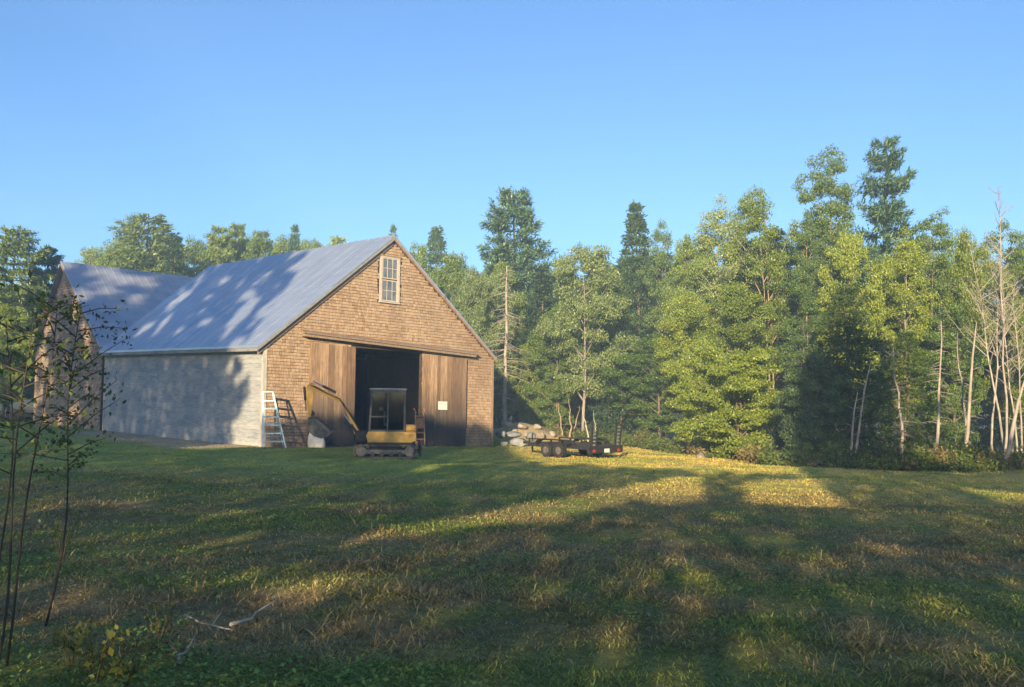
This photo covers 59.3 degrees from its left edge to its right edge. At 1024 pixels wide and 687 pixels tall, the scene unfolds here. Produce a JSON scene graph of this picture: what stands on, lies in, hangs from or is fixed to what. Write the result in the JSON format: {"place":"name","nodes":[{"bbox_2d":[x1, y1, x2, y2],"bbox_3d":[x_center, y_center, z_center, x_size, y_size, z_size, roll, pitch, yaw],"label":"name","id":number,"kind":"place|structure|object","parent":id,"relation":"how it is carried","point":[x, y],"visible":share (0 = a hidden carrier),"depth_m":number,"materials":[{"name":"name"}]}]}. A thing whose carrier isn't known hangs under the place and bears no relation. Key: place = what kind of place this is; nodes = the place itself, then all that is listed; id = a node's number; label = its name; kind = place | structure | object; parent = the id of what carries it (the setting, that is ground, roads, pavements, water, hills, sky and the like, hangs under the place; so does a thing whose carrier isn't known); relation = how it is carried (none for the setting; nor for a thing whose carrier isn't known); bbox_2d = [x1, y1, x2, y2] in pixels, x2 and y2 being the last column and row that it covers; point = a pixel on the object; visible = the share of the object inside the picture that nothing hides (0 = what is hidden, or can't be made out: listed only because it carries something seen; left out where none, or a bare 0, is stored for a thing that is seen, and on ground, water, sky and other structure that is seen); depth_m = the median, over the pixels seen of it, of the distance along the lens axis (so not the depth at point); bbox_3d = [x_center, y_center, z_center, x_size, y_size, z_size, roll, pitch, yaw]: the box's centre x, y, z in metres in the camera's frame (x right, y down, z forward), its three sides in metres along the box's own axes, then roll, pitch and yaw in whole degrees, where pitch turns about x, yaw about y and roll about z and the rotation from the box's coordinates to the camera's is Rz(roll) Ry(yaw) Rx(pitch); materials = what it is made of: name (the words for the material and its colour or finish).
{"place":"outdoors","nodes":[
{"label":"outdoors","id":0,"kind":"place"},
{"bbox_2d":[307,433,324,447],"bbox_3d":[-7.400,3.555,34.082,0.683,0.800,0.427,1,-3,0],"label":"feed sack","id":1,"kind":"object","parent":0,"point":[313,441],"visible":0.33,"depth_m":33.91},
{"bbox_2d":[0,398,1023,686],"bbox_3d":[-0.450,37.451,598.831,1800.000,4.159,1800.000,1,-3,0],"label":"ground","id":2,"kind":"structure","parent":0,"point":[264,544],"depth_m":9.71,"materials":[{"name":"green plant"}]},
{"bbox_2d":[0,304,37,421],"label":"broadleaf tree","id":3,"kind":"object","parent":2,"relation":"on","point":[7,313],"visible":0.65,"depth_m":59.70,"materials":[{"name":"green plant"}]},
{"bbox_2d":[0,224,55,417],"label":"pine tree","id":4,"kind":"object","parent":2,"relation":"on","point":[16,246],"visible":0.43,"depth_m":65.64,"materials":[{"name":"green plant"}]},
{"bbox_2d":[0,321,75,559],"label":"sapling","id":5,"kind":"object","parent":2,"relation":"on","point":[33,400],"visible":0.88,"depth_m":5.59,"materials":[{"name":"green plant"}]},
{"bbox_2d":[13,243,63,391],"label":"pine tree","id":6,"kind":"object","parent":2,"relation":"on","point":[52,262],"visible":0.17,"depth_m":69.94,"materials":[{"name":"green plant"}]},
{"bbox_2d":[0,295,88,659],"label":"sapling","id":7,"kind":"object","parent":2,"relation":"on","point":[32,346],"visible":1,"depth_m":4.99,"materials":[{"name":"plant"}]},
{"bbox_2d":[0,269,102,666],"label":"sapling","id":8,"kind":"object","parent":2,"relation":"on","point":[39,324],"visible":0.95,"depth_m":5.28,"materials":[{"name":"green plant"}]},
{"bbox_2d":[38,505,89,560],"bbox_3d":[-4.353,1.869,8.834,0.480,0.579,0.419,-2,-5,41],"label":"weed","id":9,"kind":"object","parent":2,"relation":"on","point":[60,532],"visible":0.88,"depth_m":8.77,"materials":[{"name":"green plant"}]},
{"bbox_2d":[0,284,137,625],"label":"sapling","id":10,"kind":"object","parent":2,"relation":"on","point":[71,379],"visible":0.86,"depth_m":6.37,"materials":[{"name":"green plant"}]},
{"bbox_2d":[47,616,90,665],"bbox_3d":[-2.576,1.743,5.261,0.240,0.324,0.229,-1,-4,32],"label":"weed","id":11,"kind":"object","parent":2,"relation":"on","point":[65,643],"visible":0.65,"depth_m":5.23,"materials":[{"name":"green plant"}]},
{"bbox_2d":[75,245,100,264],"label":"tree","id":12,"kind":"object","parent":2,"relation":"on","point":[89,256],"visible":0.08,"depth_m":100.76,"materials":[{"name":"green plant"}]},
{"bbox_2d":[64,618,129,683],"bbox_3d":[-2.284,1.693,4.954,0.340,0.411,0.277,1,-3,0],"label":"weed","id":13,"kind":"object","parent":2,"relation":"on","point":[111,634],"visible":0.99,"depth_m":4.94,"materials":[{"name":"green plant"}]},
{"bbox_2d":[94,245,118,266],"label":"broadleaf tree","id":14,"kind":"object","parent":2,"relation":"on","point":[104,258],"visible":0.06,"depth_m":81.94,"materials":[{"name":"green plant"}]},
{"bbox_2d":[30,261,193,430],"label":"barn","id":15,"kind":"structure","parent":2,"relation":"on","point":[142,293],"depth_m":53.59,"materials":[{"name":"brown wood"}]},
{"bbox_2d":[92,239,139,268],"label":"tree","id":16,"kind":"object","parent":2,"relation":"on","point":[114,244],"visible":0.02,"depth_m":101.32,"materials":[{"name":"green plant"}]},
{"bbox_2d":[106,645,146,686],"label":"weed","id":17,"kind":"object","parent":2,"relation":"on","point":[120,670],"visible":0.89,"depth_m":4.85,"materials":[{"name":"green plant"}]},
{"bbox_2d":[93,212,195,273],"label":"pine tree","id":18,"kind":"object","parent":2,"relation":"on","point":[130,255],"visible":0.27,"depth_m":83.92,"materials":[{"name":"green plant"}]},
{"bbox_2d":[144,601,178,641],"bbox_3d":[-2.316,1.835,5.906,0.224,0.310,0.228,1,-3,0],"label":"weed","id":19,"kind":"object","parent":2,"relation":"on","point":[157,623],"visible":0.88,"depth_m":5.90,"materials":[{"name":"green plant"}]},
{"bbox_2d":[162,234,189,276],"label":"conifer tree","id":20,"kind":"object","parent":2,"relation":"on","point":[175,252],"visible":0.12,"depth_m":80.50,"materials":[{"name":"green plant"}]},
{"bbox_2d":[172,234,205,276],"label":"tree","id":21,"kind":"object","parent":2,"relation":"on","point":[198,246],"visible":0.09,"depth_m":96.67,"materials":[{"name":"green plant"}]},
{"bbox_2d":[190,241,236,273],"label":"tree","id":22,"kind":"object","parent":2,"relation":"on","point":[196,258],"visible":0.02,"depth_m":96.30,"materials":[{"name":"green plant"}]},
{"bbox_2d":[198,224,236,269],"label":"pine tree","id":23,"kind":"object","parent":2,"relation":"on","point":[217,256],"visible":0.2,"depth_m":86.14,"materials":[{"name":"green plant"}]},
{"bbox_2d":[218,222,252,264],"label":"pine tree","id":24,"kind":"object","parent":2,"relation":"on","point":[237,233],"visible":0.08,"depth_m":90.61,"materials":[{"name":"green plant"}]},
{"bbox_2d":[241,230,278,259],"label":"pine tree","id":25,"kind":"object","parent":2,"relation":"on","point":[263,244],"visible":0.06,"depth_m":88.06,"materials":[{"name":"green plant"}]},
{"bbox_2d":[262,391,285,447],"bbox_3d":[-8.705,2.781,32.933,0.896,2.063,0.766,2,-4,-17],"label":"step ladder","id":26,"kind":"object","parent":2,"relation":"on","point":[264,417],"visible":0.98,"depth_m":32.77,"materials":[{"name":"metal"}]},
{"bbox_2d":[265,233,310,254],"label":"tree","id":27,"kind":"object","parent":2,"relation":"on","point":[282,240],"visible":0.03,"depth_m":100.31,"materials":[{"name":"green plant"}]},
{"bbox_2d":[284,223,301,252],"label":"conifer tree","id":28,"kind":"object","parent":2,"relation":"on","point":[292,245],"visible":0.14,"depth_m":90.62,"materials":[{"name":"green plant"}]},
{"bbox_2d":[99,234,496,446],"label":"barn","id":29,"kind":"structure","parent":2,"relation":"on","point":[214,353],"depth_m":38.53,"materials":[{"name":"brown wood"}]},
{"bbox_2d":[308,342,355,446],"bbox_3d":[-7.072,2.029,35.428,2.008,4.060,0.055,4,-5,-41],"label":"door","id":30,"kind":"structure","parent":29,"relation":"in","point":[331,366],"depth_m":35.47,"materials":[{"name":"brown wood"}]},
{"bbox_2d":[378,254,400,304],"bbox_3d":[-5.081,-2.667,37.475,1.030,2.021,0.110,4,-5,-41],"label":"window","id":31,"kind":"structure","parent":29,"relation":"in","point":[389,290],"depth_m":37.49,"materials":[{"name":"white paint"}]},
{"bbox_2d":[421,354,466,445],"bbox_3d":[-2.931,2.487,39.016,2.358,3.944,0.059,4,-5,-41],"label":"door","id":32,"kind":"structure","parent":29,"relation":"in","point":[444,378],"depth_m":39.00,"materials":[{"name":"brown wood"}]},
{"bbox_2d":[303,381,421,458],"bbox_3d":[-4.878,2.475,29.347,3.830,2.485,1.240,1,-3,-8],"label":"mini excavator","id":33,"kind":"object","parent":2,"relation":"on","point":[392,440],"visible":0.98,"depth_m":29.02,"materials":[{"name":"yellow metal"}]},
{"bbox_2d":[413,408,427,447],"bbox_3d":[-3.772,3.474,37.086,0.620,1.636,0.484,3,-4,-29],"label":"hand truck","id":34,"kind":"object","parent":2,"relation":"on","point":[419,423],"visible":0.85,"depth_m":37.13,"materials":[{"name":"metal"}]},
{"bbox_2d":[409,239,439,288],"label":"broadleaf tree","id":35,"kind":"object","parent":2,"relation":"on","point":[421,258],"visible":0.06,"depth_m":66.05,"materials":[{"name":"green plant"}]},
{"bbox_2d":[424,225,449,275],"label":"conifer tree","id":36,"kind":"object","parent":2,"relation":"on","point":[437,246],"visible":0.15,"depth_m":78.39,"materials":[{"name":"green plant"}]},
{"bbox_2d":[427,251,479,314],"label":"broadleaf tree","id":37,"kind":"object","parent":2,"relation":"on","point":[452,264],"visible":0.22,"depth_m":59.91,"materials":[{"name":"green plant"}]},
{"bbox_2d":[453,264,516,390],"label":"broadleaf tree","id":38,"kind":"object","parent":2,"relation":"on","point":[476,321],"visible":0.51,"depth_m":55.97,"materials":[{"name":"green plant"}]},
{"bbox_2d":[479,334,510,426],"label":"broadleaf tree","id":39,"kind":"object","parent":2,"relation":"on","point":[496,413],"visible":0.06,"depth_m":59.49,"materials":[{"name":"green plant"}]},
{"bbox_2d":[478,258,532,427],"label":"broadleaf tree","id":40,"kind":"object","parent":2,"relation":"on","point":[520,303],"visible":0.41,"depth_m":59.78,"materials":[{"name":"green plant"}]},
{"bbox_2d":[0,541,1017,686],"bbox_3d":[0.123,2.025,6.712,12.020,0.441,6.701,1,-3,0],"label":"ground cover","id":41,"kind":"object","parent":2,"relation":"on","point":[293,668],"visible":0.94,"depth_m":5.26,"materials":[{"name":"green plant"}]},
{"bbox_2d":[487,266,535,421],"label":"dead tree","id":42,"kind":"object","parent":2,"relation":"on","point":[504,394],"visible":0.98,"depth_m":51.13,"materials":[{"name":"beige wood"}]},
{"bbox_2d":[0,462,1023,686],"bbox_3d":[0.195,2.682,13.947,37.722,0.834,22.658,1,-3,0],"label":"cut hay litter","id":43,"kind":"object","parent":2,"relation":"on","point":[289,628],"visible":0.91,"depth_m":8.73,"materials":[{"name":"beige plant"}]},
{"bbox_2d":[0,409,1023,472],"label":"undergrowth","id":44,"kind":"object","parent":2,"relation":"on","point":[971,458],"visible":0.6,"depth_m":30.82,"materials":[{"name":"green plant"}]},
{"bbox_2d":[465,186,567,422],"bbox_3d":[0.512,-2.221,63.288,8.484,17.859,9.027,2,-4,-21],"label":"pine tree","id":45,"kind":"object","parent":2,"relation":"on","point":[523,216],"visible":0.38,"depth_m":62.56,"materials":[{"name":"green plant"}]},
{"bbox_2d":[499,341,563,427],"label":"broadleaf tree","id":46,"kind":"object","parent":2,"relation":"on","point":[522,408],"visible":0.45,"depth_m":54.59,"materials":[{"name":"green plant"}]},
{"bbox_2d":[496,272,580,431],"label":"conifer tree","id":47,"kind":"object","parent":2,"relation":"on","point":[544,280],"visible":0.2,"depth_m":57.80,"materials":[{"name":"green plant"}]},
{"bbox_2d":[521,302,582,432],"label":"broadleaf tree","id":48,"kind":"object","parent":2,"relation":"on","point":[543,346],"visible":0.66,"depth_m":52.66,"materials":[{"name":"green plant"}]},
{"bbox_2d":[523,424,622,457],"bbox_3d":[1.987,3.669,34.502,2.400,1.263,4.422,4,-5,-43],"label":"trailer","id":49,"kind":"object","parent":2,"relation":"on","point":[559,447],"visible":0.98,"depth_m":33.33,"materials":[{"name":"black metal"}]},
{"bbox_2d":[533,241,641,439],"bbox_3d":[4.018,-0.037,49.458,5.085,11.617,6.091,2,-4,-17],"label":"broadleaf tree","id":50,"kind":"object","parent":2,"relation":"on","point":[600,316],"visible":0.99,"depth_m":49.48,"materials":[{"name":"green plant"}]},
{"bbox_2d":[561,261,633,429],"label":"tree","id":51,"kind":"object","parent":2,"relation":"on","point":[588,415],"visible":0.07,"depth_m":63.98,"materials":[{"name":"green plant"}]},
{"bbox_2d":[574,263,643,420],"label":"broadleaf tree","id":52,"kind":"object","parent":2,"relation":"on","point":[630,317],"visible":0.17,"depth_m":55.00,"materials":[{"name":"green plant"}]},
{"bbox_2d":[584,329,656,441],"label":"conifer tree","id":53,"kind":"object","parent":2,"relation":"on","point":[607,426],"visible":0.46,"depth_m":49.34,"materials":[{"name":"green plant"}]},
{"bbox_2d":[598,200,679,440],"bbox_3d":[8.139,-1.445,58.289,5.594,15.967,5.605,1,-4,-12],"label":"conifer tree","id":54,"kind":"object","parent":2,"relation":"on","point":[638,223],"visible":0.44,"depth_m":57.97,"materials":[{"name":"green plant"}]},
{"bbox_2d":[599,331,684,438],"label":"broadleaf tree","id":55,"kind":"object","parent":2,"relation":"on","point":[648,418],"visible":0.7,"depth_m":45.40,"materials":[{"name":"green plant"}]},
{"bbox_2d":[637,218,685,437],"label":"broadleaf tree","id":56,"kind":"object","parent":2,"relation":"on","point":[672,281],"visible":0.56,"depth_m":54.30,"materials":[{"name":"green plant"}]},
{"bbox_2d":[635,255,694,434],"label":"tree","id":57,"kind":"object","parent":2,"relation":"on","point":[660,272],"visible":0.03,"depth_m":59.59,"materials":[{"name":"green plant"}]},
{"bbox_2d":[661,233,728,412],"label":"broadleaf tree","id":58,"kind":"object","parent":2,"relation":"on","point":[686,250],"visible":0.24,"depth_m":47.85,"materials":[{"name":"green plant"}]},
{"bbox_2d":[652,292,738,446],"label":"broadleaf tree","id":59,"kind":"object","parent":2,"relation":"on","point":[676,326],"visible":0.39,"depth_m":43.76,"materials":[{"name":"green plant"}]},
{"bbox_2d":[684,244,718,329],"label":"tree","id":60,"kind":"object","parent":2,"relation":"on","point":[707,252],"visible":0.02,"depth_m":57.49,"materials":[{"name":"green plant"}]},
{"bbox_2d":[660,335,743,452],"bbox_3d":[8.539,2.433,39.942,3.920,5.613,4.084,0,-4,14],"label":"bush","id":61,"kind":"object","parent":2,"relation":"on","point":[673,368],"visible":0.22,"depth_m":39.51,"materials":[{"name":"green plant"}]},
{"bbox_2d":[680,193,763,346],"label":"broadleaf tree","id":62,"kind":"object","parent":2,"relation":"on","point":[710,240],"visible":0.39,"depth_m":47.17,"materials":[{"name":"green plant"}]},
{"bbox_2d":[682,281,779,424],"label":"broadleaf tree","id":63,"kind":"object","parent":2,"relation":"on","point":[736,299],"visible":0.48,"depth_m":40.71,"materials":[{"name":"green plant"}]},
{"bbox_2d":[676,344,792,457],"bbox_3d":[8.877,2.400,35.511,4.796,4.831,4.412,0,-3,10],"label":"bush","id":64,"kind":"object","parent":2,"relation":"on","point":[741,387],"visible":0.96,"depth_m":35.05,"materials":[{"name":"green plant"}]},
{"bbox_2d":[714,190,772,370],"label":"broadleaf tree","id":65,"kind":"object","parent":2,"relation":"on","point":[743,229],"visible":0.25,"depth_m":48.91,"materials":[{"name":"green plant"}]},
{"bbox_2d":[716,185,801,452],"bbox_3d":[11.726,-1.080,42.317,4.174,13.002,3.904,2,-4,-21],"label":"broadleaf tree","id":66,"kind":"object","parent":2,"relation":"on","point":[774,264],"visible":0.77,"depth_m":41.92,"materials":[{"name":"green plant"}]},
{"bbox_2d":[721,250,813,448],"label":"tree","id":67,"kind":"object","parent":2,"relation":"on","point":[756,289],"visible":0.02,"depth_m":48.59,"materials":[{"name":"green plant"}]},
{"bbox_2d":[734,226,820,450],"bbox_3d":[13.964,-0.210,47.691,5.592,12.105,5.287,2,-4,-19],"label":"tree","id":68,"kind":"object","parent":2,"relation":"on","point":[779,441],"visible":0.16,"depth_m":47.28,"materials":[{"name":"green plant"}]},
{"bbox_2d":[786,208,827,346],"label":"broadleaf tree","id":69,"kind":"object","parent":2,"relation":"on","point":[807,236],"visible":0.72,"depth_m":44.11,"materials":[{"name":"green plant"}]},
{"bbox_2d":[771,267,843,407],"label":"broadleaf tree","id":70,"kind":"object","parent":2,"relation":"on","point":[801,294],"visible":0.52,"depth_m":39.57,"materials":[{"name":"green plant"}]},
{"bbox_2d":[772,351,857,466],"bbox_3d":[10.342,2.347,30.911,2.878,4.238,2.999,-1,-4,25],"label":"bush","id":71,"kind":"object","parent":2,"relation":"on","point":[798,400],"visible":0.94,"depth_m":30.58,"materials":[{"name":"green plant"}]},
{"bbox_2d":[790,242,856,410],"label":"tree","id":72,"kind":"object","parent":2,"relation":"on","point":[813,335],"visible":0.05,"depth_m":46.06,"materials":[{"name":"green plant"}]},
{"bbox_2d":[791,143,858,426],"bbox_3d":[15.702,-2.185,44.944,3.127,15.819,3.229,0,-3,7],"label":"broadleaf tree","id":73,"kind":"object","parent":2,"relation":"on","point":[833,209],"visible":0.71,"depth_m":44.84,"materials":[{"name":"green plant"}]},
{"bbox_2d":[786,253,876,423],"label":"tree","id":74,"kind":"object","parent":2,"relation":"on","point":[838,279],"depth_m":46.49,"materials":[{"name":"green plant"}]},
{"bbox_2d":[815,229,894,448],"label":"broadleaf tree","id":75,"kind":"object","parent":2,"relation":"on","point":[848,251],"visible":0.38,"depth_m":39.85,"materials":[{"name":"green plant"}]},
{"bbox_2d":[804,284,906,460],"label":"conifer tree","id":76,"kind":"object","parent":2,"relation":"on","point":[866,437],"visible":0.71,"depth_m":31.14,"materials":[{"name":"green plant"}]},
{"bbox_2d":[850,362,877,467],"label":"dead tree","id":77,"kind":"object","parent":2,"relation":"on","point":[859,425],"visible":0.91,"depth_m":30.27,"materials":[{"name":"grey wood"}]},
{"bbox_2d":[850,245,902,442],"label":"tree","id":78,"kind":"object","parent":2,"relation":"on","point":[873,256],"visible":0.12,"depth_m":47.51,"materials":[{"name":"green plant"}]},
{"bbox_2d":[862,253,917,445],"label":"tree","id":79,"kind":"object","parent":2,"relation":"on","point":[900,280],"visible":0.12,"depth_m":46.56,"materials":[{"name":"green plant"}]},
{"bbox_2d":[848,135,939,450],"bbox_3d":[20.933,-2.816,50.245,5.988,18.188,5.315,0,-4,17],"label":"pine tree","id":80,"kind":"object","parent":2,"relation":"on","point":[881,212],"visible":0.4,"depth_m":49.94,"materials":[{"name":"green plant"}]},
{"bbox_2d":[884,348,919,454],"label":"dead tree","id":81,"kind":"object","parent":2,"relation":"on","point":[901,428],"visible":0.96,"depth_m":33.42,"materials":[{"name":"grey wood"}]},
{"bbox_2d":[862,226,947,442],"bbox_3d":[17.650,0.007,41.239,3.560,10.909,3.835,2,-4,-22],"label":"broadleaf tree","id":82,"kind":"object","parent":2,"relation":"on","point":[904,267],"visible":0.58,"depth_m":41.03,"materials":[{"name":"green plant"}]},
{"bbox_2d":[885,256,941,417],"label":"tree","id":83,"kind":"object","parent":2,"relation":"on","point":[928,270],"visible":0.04,"depth_m":48.47,"materials":[{"name":"green plant"}]},
{"bbox_2d":[870,329,957,460],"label":"conifer tree","id":84,"kind":"object","parent":2,"relation":"on","point":[920,384],"visible":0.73,"depth_m":34.68,"materials":[{"name":"green plant"}]},
{"bbox_2d":[895,206,967,450],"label":"broadleaf tree","id":85,"kind":"object","parent":2,"relation":"on","point":[936,283],"visible":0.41,"depth_m":42.14,"materials":[{"name":"green plant"}]},
{"bbox_2d":[922,325,957,453],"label":"dead tree","id":86,"kind":"object","parent":2,"relation":"on","point":[938,417],"visible":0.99,"depth_m":32.70,"materials":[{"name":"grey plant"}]},
{"bbox_2d":[908,302,991,447],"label":"broadleaf tree","id":87,"kind":"object","parent":2,"relation":"on","point":[949,341],"visible":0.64,"depth_m":39.55,"materials":[{"name":"green plant"}]},
{"bbox_2d":[952,333,983,441],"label":"dead tree","id":88,"kind":"object","parent":2,"relation":"on","point":[963,403],"visible":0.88,"depth_m":35.97,"materials":[{"name":"grey wood"}]},
{"bbox_2d":[937,225,1003,445],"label":"broadleaf tree","id":89,"kind":"object","parent":2,"relation":"on","point":[962,255],"visible":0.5,"depth_m":43.81,"materials":[{"name":"green plant"}]},
{"bbox_2d":[923,260,1018,448],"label":"tree","id":90,"kind":"object","parent":2,"relation":"on","point":[984,438],"visible":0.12,"depth_m":50.28,"materials":[{"name":"green plant"}]},
{"bbox_2d":[965,322,981,445],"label":"dead tree","id":91,"kind":"object","parent":2,"relation":"on","point":[969,407],"visible":0.89,"depth_m":34.91,"materials":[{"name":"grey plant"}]},
{"bbox_2d":[937,187,1023,455],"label":"bare tree","id":92,"kind":"object","parent":2,"relation":"on","point":[997,336],"visible":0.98,"depth_m":36.16,"materials":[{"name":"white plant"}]},
{"bbox_2d":[961,218,1023,451],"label":"broadleaf tree","id":93,"kind":"object","parent":2,"relation":"on","point":[1010,235],"visible":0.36,"depth_m":45.84,"materials":[{"name":"green plant"}]},
{"bbox_2d":[963,251,1022,448],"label":"tree","id":94,"kind":"object","parent":2,"relation":"on","point":[1002,386],"visible":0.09,"depth_m":50.76,"materials":[{"name":"green plant"}]},
{"bbox_2d":[973,246,1023,452],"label":"tree","id":95,"kind":"object","parent":2,"relation":"on","point":[1018,425],"visible":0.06,"depth_m":53.20,"materials":[{"name":"green plant"}]},
{"bbox_2d":[981,253,1023,453],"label":"birch tree","id":96,"kind":"object","parent":2,"relation":"on","point":[1018,362],"visible":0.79,"depth_m":37.99,"materials":[{"name":"beige plant"}]},
{"bbox_2d":[984,270,1023,442],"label":"tree","id":97,"kind":"object","parent":2,"relation":"on","point":[1013,392],"visible":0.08,"depth_m":51.76,"materials":[{"name":"green plant"}]},
{"bbox_2d":[991,248,1023,411],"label":"broadleaf tree","id":98,"kind":"object","parent":2,"relation":"on","point":[1020,270],"visible":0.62,"depth_m":42.30,"materials":[{"name":"green plant"}]},
{"bbox_2d":[1000,381,1023,468],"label":"dead tree","id":99,"kind":"object","parent":2,"relation":"on","point":[1010,439],"visible":0.88,"depth_m":32.33,"materials":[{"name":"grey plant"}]},
{"bbox_2d":[0,0,1023,392],"label":"sky","id":100,"kind":"structure","parent":0,"point":[352,119],"materials":[{"name":"blue"}]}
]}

